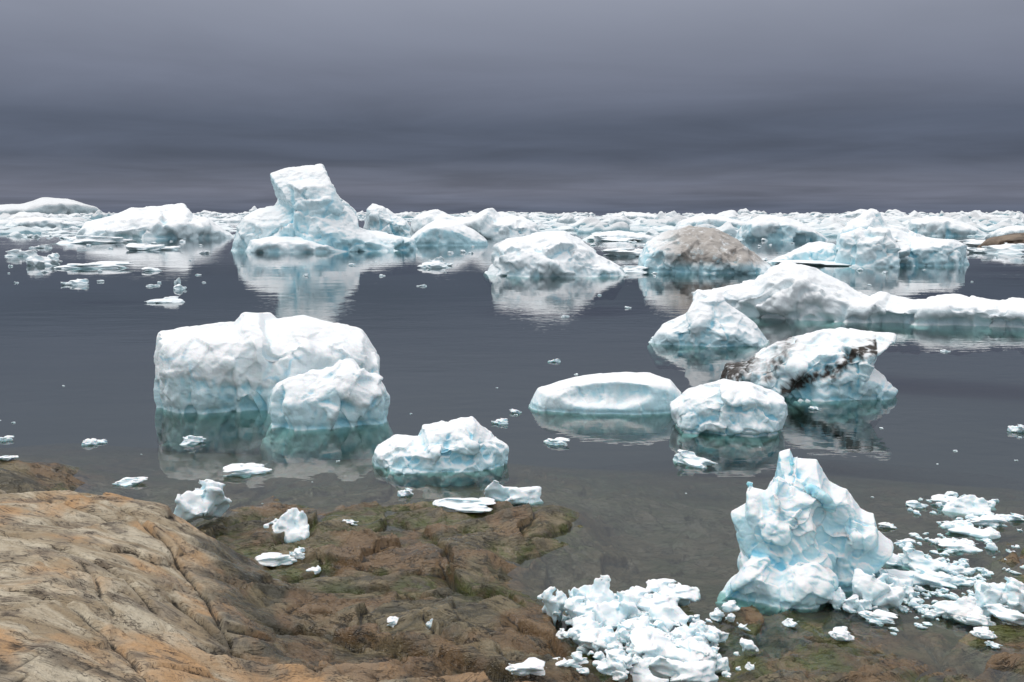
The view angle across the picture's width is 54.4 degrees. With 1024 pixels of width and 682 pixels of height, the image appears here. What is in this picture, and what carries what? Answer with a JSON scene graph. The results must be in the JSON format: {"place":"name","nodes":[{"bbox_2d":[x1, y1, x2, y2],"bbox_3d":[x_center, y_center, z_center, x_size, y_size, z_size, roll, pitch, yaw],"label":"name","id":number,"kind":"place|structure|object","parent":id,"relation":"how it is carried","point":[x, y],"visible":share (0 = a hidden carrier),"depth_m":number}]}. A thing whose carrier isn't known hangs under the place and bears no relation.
{"place":"outdoors","nodes":[
{"label":"outdoors","id":0,"kind":"place"},
{"bbox_2d":[0,443,1023,681],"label":"rocky shore ground","id":1,"kind":"structure","parent":0,"point":[103,578],"depth_m":12.60},
{"bbox_2d":[173,479,231,522],"bbox_3d":[-4.793,2.530,15.551,0.641,0.675,0.986,4,8,29],"label":"ice chunk","id":2,"kind":"object","parent":1,"relation":"on","point":[208,500],"visible":0.99,"depth_m":15.37},
{"bbox_2d":[255,552,296,566],"bbox_3d":[-3.307,3.101,14.128,0.678,0.207,0.324,0,7,0],"label":"ice chunk","id":3,"kind":"object","parent":1,"relation":"on","point":[272,559],"visible":0.98,"depth_m":14.04},
{"bbox_2d":[263,508,309,543],"bbox_3d":[-3.480,2.921,15.475,0.728,0.624,0.588,0,7,0],"label":"ice chunk","id":4,"kind":"object","parent":1,"relation":"on","point":[292,524],"visible":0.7,"depth_m":15.37},
{"bbox_2d":[289,547,304,559],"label":"ice chunk","id":5,"kind":"object","parent":1,"relation":"on","point":[297,553],"visible":1,"depth_m":14.17},
{"bbox_2d":[306,565,320,574],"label":"ice chunk","id":6,"kind":"object","parent":1,"relation":"on","point":[317,570],"visible":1,"depth_m":13.81},
{"bbox_2d":[342,519,358,525],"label":"ice chunk","id":7,"kind":"object","parent":1,"relation":"on","point":[352,522],"visible":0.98,"depth_m":15.77},
{"bbox_2d":[386,616,398,626],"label":"ice chunk","id":8,"kind":"object","parent":1,"relation":"on","point":[392,621],"visible":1,"depth_m":11.36},
{"bbox_2d":[425,619,432,628],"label":"ice chunk","id":9,"kind":"object","parent":1,"relation":"on","point":[428,624],"visible":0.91,"depth_m":11.36},
{"bbox_2d":[432,497,495,512],"bbox_3d":[-0.799,2.733,16.631,1.067,0.202,0.570,0,7,0],"label":"ice chunk","id":10,"kind":"object","parent":1,"relation":"on","point":[471,505],"visible":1,"depth_m":16.53},
{"bbox_2d":[484,480,543,505],"bbox_3d":[0.029,2.690,17.395,1.050,0.539,0.651,0,7,0],"label":"ice chunk","id":11,"kind":"object","parent":1,"relation":"on","point":[497,491],"visible":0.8,"depth_m":17.35},
{"bbox_2d":[505,575,797,681],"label":"broken ice heap","id":12,"kind":"object","parent":1,"relation":"on","point":[657,637],"visible":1,"depth_m":11.37},
{"bbox_2d":[828,626,854,640],"bbox_3d":[3.870,3.439,11.677,0.252,0.157,0.257,-6,10,-40],"label":"ice chunk","id":13,"kind":"object","parent":1,"relation":"on","point":[842,633],"visible":1,"depth_m":11.62},
{"bbox_2d":[0,310,1023,482],"bbox_3d":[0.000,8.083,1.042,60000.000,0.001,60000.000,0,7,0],"label":"sea water","id":14,"kind":"structure","parent":0,"point":[969,408],"depth_m":45.23},
{"bbox_2d":[0,213,1023,351],"bbox_3d":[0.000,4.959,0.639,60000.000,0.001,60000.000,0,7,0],"label":"sea water","id":15,"kind":"structure","parent":0,"point":[36,302],"depth_m":65.32},
{"bbox_2d":[0,435,13,442],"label":"ice chunk","id":16,"kind":"object","parent":15,"relation":"on","point":[7,438],"visible":1,"depth_m":22.01},
{"bbox_2d":[0,455,18,460],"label":"ice chunk","id":17,"kind":"object","parent":15,"relation":"on","point":[7,457],"visible":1,"depth_m":18.16},
{"bbox_2d":[5,216,76,226],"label":"iceberg","id":18,"kind":"object","parent":15,"relation":"on","point":[41,221],"visible":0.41,"depth_m":349.07},
{"bbox_2d":[0,197,102,214],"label":"iceberg","id":19,"kind":"object","parent":15,"relation":"on","point":[49,205],"visible":0.41,"depth_m":1844.96},
{"bbox_2d":[81,438,106,447],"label":"ice chunk","id":20,"kind":"object","parent":15,"relation":"on","point":[88,443],"visible":1,"depth_m":21.64},
{"bbox_2d":[112,477,147,486],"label":"ice chunk","id":21,"kind":"object","parent":15,"relation":"on","point":[130,481],"visible":1,"depth_m":18.47},
{"bbox_2d":[76,203,234,238],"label":"iceberg","id":22,"kind":"object","parent":15,"relation":"on","point":[176,221],"visible":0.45,"depth_m":193.14},
{"bbox_2d":[179,435,205,447],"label":"ice chunk","id":23,"kind":"object","parent":15,"relation":"on","point":[190,441],"visible":1,"depth_m":21.67},
{"bbox_2d":[221,463,271,478],"bbox_3d":[-5.128,2.507,19.247,0.961,0.265,0.471,-3,8,-19],"label":"ice chunk","id":24,"kind":"object","parent":15,"relation":"on","point":[244,471],"visible":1,"depth_m":19.15},
{"bbox_2d":[153,312,393,462],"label":"iceberg","id":25,"kind":"object","parent":15,"relation":"on","point":[268,386],"visible":0.9,"depth_m":24.94},
{"bbox_2d":[245,236,347,252],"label":"iceberg","id":26,"kind":"object","parent":15,"relation":"on","point":[278,244],"visible":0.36,"depth_m":125.99},
{"bbox_2d":[231,164,417,251],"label":"iceberg","id":27,"kind":"object","parent":15,"relation":"on","point":[311,205],"visible":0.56,"depth_m":129.79},
{"bbox_2d":[363,204,410,236],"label":"iceberg","id":28,"kind":"object","parent":15,"relation":"on","point":[381,218],"visible":0.57,"depth_m":209.72},
{"bbox_2d":[397,488,412,497],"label":"ice chunk","id":29,"kind":"object","parent":15,"relation":"on","point":[407,493],"visible":1,"depth_m":17.69},
{"bbox_2d":[372,416,508,487],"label":"iceberg","id":30,"kind":"object","parent":15,"relation":"on","point":[463,451],"visible":0.91,"depth_m":19.48},
{"bbox_2d":[411,218,488,245],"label":"iceberg","id":31,"kind":"object","parent":15,"relation":"on","point":[441,232],"visible":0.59,"depth_m":152.60},
{"bbox_2d":[410,208,540,238],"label":"iceberg","id":32,"kind":"object","parent":15,"relation":"on","point":[490,223],"visible":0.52,"depth_m":193.54},
{"bbox_2d":[491,418,508,425],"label":"ice chunk","id":33,"kind":"object","parent":15,"relation":"on","point":[502,422],"visible":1,"depth_m":23.75},
{"bbox_2d":[498,212,514,216],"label":"iceberg","id":34,"kind":"object","parent":15,"relation":"on","point":[503,214],"visible":0.08,"depth_m":388.51},
{"bbox_2d":[0,234,1023,503],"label":"ice floes","id":35,"kind":"object","parent":15,"relation":"on","point":[436,262],"visible":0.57,"depth_m":114.47},
{"bbox_2d":[0,206,1023,235],"bbox_3d":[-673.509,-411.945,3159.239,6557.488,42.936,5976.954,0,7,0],"label":"distant icebergs","id":36,"kind":"object","parent":15,"relation":"on","point":[727,227],"visible":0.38,"depth_m":460.36},
{"bbox_2d":[0,210,1023,236],"bbox_3d":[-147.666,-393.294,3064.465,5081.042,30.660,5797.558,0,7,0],"label":"distant icebergs","id":37,"kind":"object","parent":15,"relation":"on","point":[590,224],"visible":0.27,"depth_m":345.57},
{"bbox_2d":[510,409,521,413],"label":"ice chunk","id":38,"kind":"object","parent":15,"relation":"on","point":[513,411],"visible":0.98,"depth_m":25.03},
{"bbox_2d":[548,359,560,362],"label":"ice chunk","id":39,"kind":"object","parent":15,"relation":"on","point":[555,361],"visible":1,"depth_m":33.61},
{"bbox_2d":[485,231,625,276],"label":"iceberg","id":40,"kind":"object","parent":15,"relation":"on","point":[552,254],"visible":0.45,"depth_m":78.92},
{"bbox_2d":[544,437,569,446],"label":"ice chunk","id":41,"kind":"object","parent":15,"relation":"on","point":[557,442],"visible":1,"depth_m":21.61},
{"bbox_2d":[528,372,680,435],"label":"iceberg","id":42,"kind":"object","parent":15,"relation":"on","point":[626,403],"visible":0.98,"depth_m":25.06},
{"bbox_2d":[582,230,653,240],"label":"iceberg","id":43,"kind":"object","parent":15,"relation":"on","point":[626,234],"visible":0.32,"depth_m":179.50},
{"bbox_2d":[612,212,656,219],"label":"iceberg","id":44,"kind":"object","parent":15,"relation":"on","point":[631,215],"visible":0.3,"depth_m":666.49},
{"bbox_2d":[673,449,717,470],"bbox_3d":[3.621,2.394,19.937,1.016,0.384,0.455,6,10,39],"label":"ice chunk","id":45,"kind":"object","parent":15,"relation":"on","point":[687,460],"visible":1,"depth_m":19.85},
{"bbox_2d":[638,226,770,273],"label":"iceberg","id":46,"kind":"object","parent":15,"relation":"on","point":[693,249],"visible":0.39,"depth_m":83.68},
{"bbox_2d":[647,289,769,371],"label":"iceberg","id":47,"kind":"object","parent":15,"relation":"on","point":[716,330],"visible":0.85,"depth_m":37.68},
{"bbox_2d":[674,214,743,227],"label":"iceberg","id":48,"kind":"object","parent":15,"relation":"on","point":[715,220],"visible":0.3,"depth_m":319.71},
{"bbox_2d":[670,379,787,459],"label":"iceberg","id":49,"kind":"object","parent":15,"relation":"on","point":[733,420],"visible":1,"depth_m":22.52},
{"bbox_2d":[735,215,828,239],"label":"iceberg","id":50,"kind":"object","parent":15,"relation":"on","point":[768,227],"visible":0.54,"depth_m":183.11},
{"bbox_2d":[769,241,836,262],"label":"iceberg","id":51,"kind":"object","parent":15,"relation":"on","point":[821,250],"visible":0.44,"depth_m":97.64},
{"bbox_2d":[715,449,893,615],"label":"iceberg","id":52,"kind":"object","parent":15,"relation":"on","point":[810,537],"visible":0.88,"depth_m":13.12},
{"bbox_2d":[720,327,897,436],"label":"iceberg","id":53,"kind":"object","parent":15,"relation":"on","point":[840,381],"visible":0.84,"depth_m":26.82},
{"bbox_2d":[809,406,820,410],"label":"ice chunk","id":54,"kind":"object","parent":15,"relation":"on","point":[813,408],"visible":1,"depth_m":25.46},
{"bbox_2d":[691,260,1023,355],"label":"iceberg","id":55,"kind":"object","parent":15,"relation":"on","point":[791,289],"visible":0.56,"depth_m":45.84},
{"bbox_2d":[839,209,883,217],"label":"iceberg","id":56,"kind":"object","parent":15,"relation":"on","point":[856,213],"visible":0.26,"depth_m":668.58},
{"bbox_2d":[834,209,968,266],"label":"iceberg","id":57,"kind":"object","parent":15,"relation":"on","point":[870,238],"visible":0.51,"depth_m":94.09},
{"bbox_2d":[906,500,927,508],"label":"ice chunk","id":58,"kind":"object","parent":15,"relation":"on","point":[915,504],"visible":0.99,"depth_m":17.03},
{"bbox_2d":[827,491,1023,648],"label":"brash ice","id":59,"kind":"structure","parent":15,"relation":"on","point":[880,592],"depth_m":13.21},
{"bbox_2d":[905,216,986,235],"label":"iceberg","id":60,"kind":"object","parent":15,"relation":"on","point":[936,226],"visible":0.46,"depth_m":215.72},
{"bbox_2d":[977,233,1023,247],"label":"rock islet","id":61,"kind":"object","parent":15,"relation":"in","point":[1014,238],"visible":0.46,"depth_m":138.08},
{"bbox_2d":[983,225,1023,238],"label":"iceberg","id":62,"kind":"object","parent":15,"relation":"on","point":[1009,230],"visible":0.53,"depth_m":190.14},
{"bbox_2d":[1007,424,1023,434],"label":"ice chunk","id":63,"kind":"object","parent":15,"relation":"on","point":[1019,429],"visible":1,"depth_m":22.87},
{"bbox_2d":[0,0,1023,212],"label":"sky","id":64,"kind":"structure","parent":0,"point":[112,106]}
]}

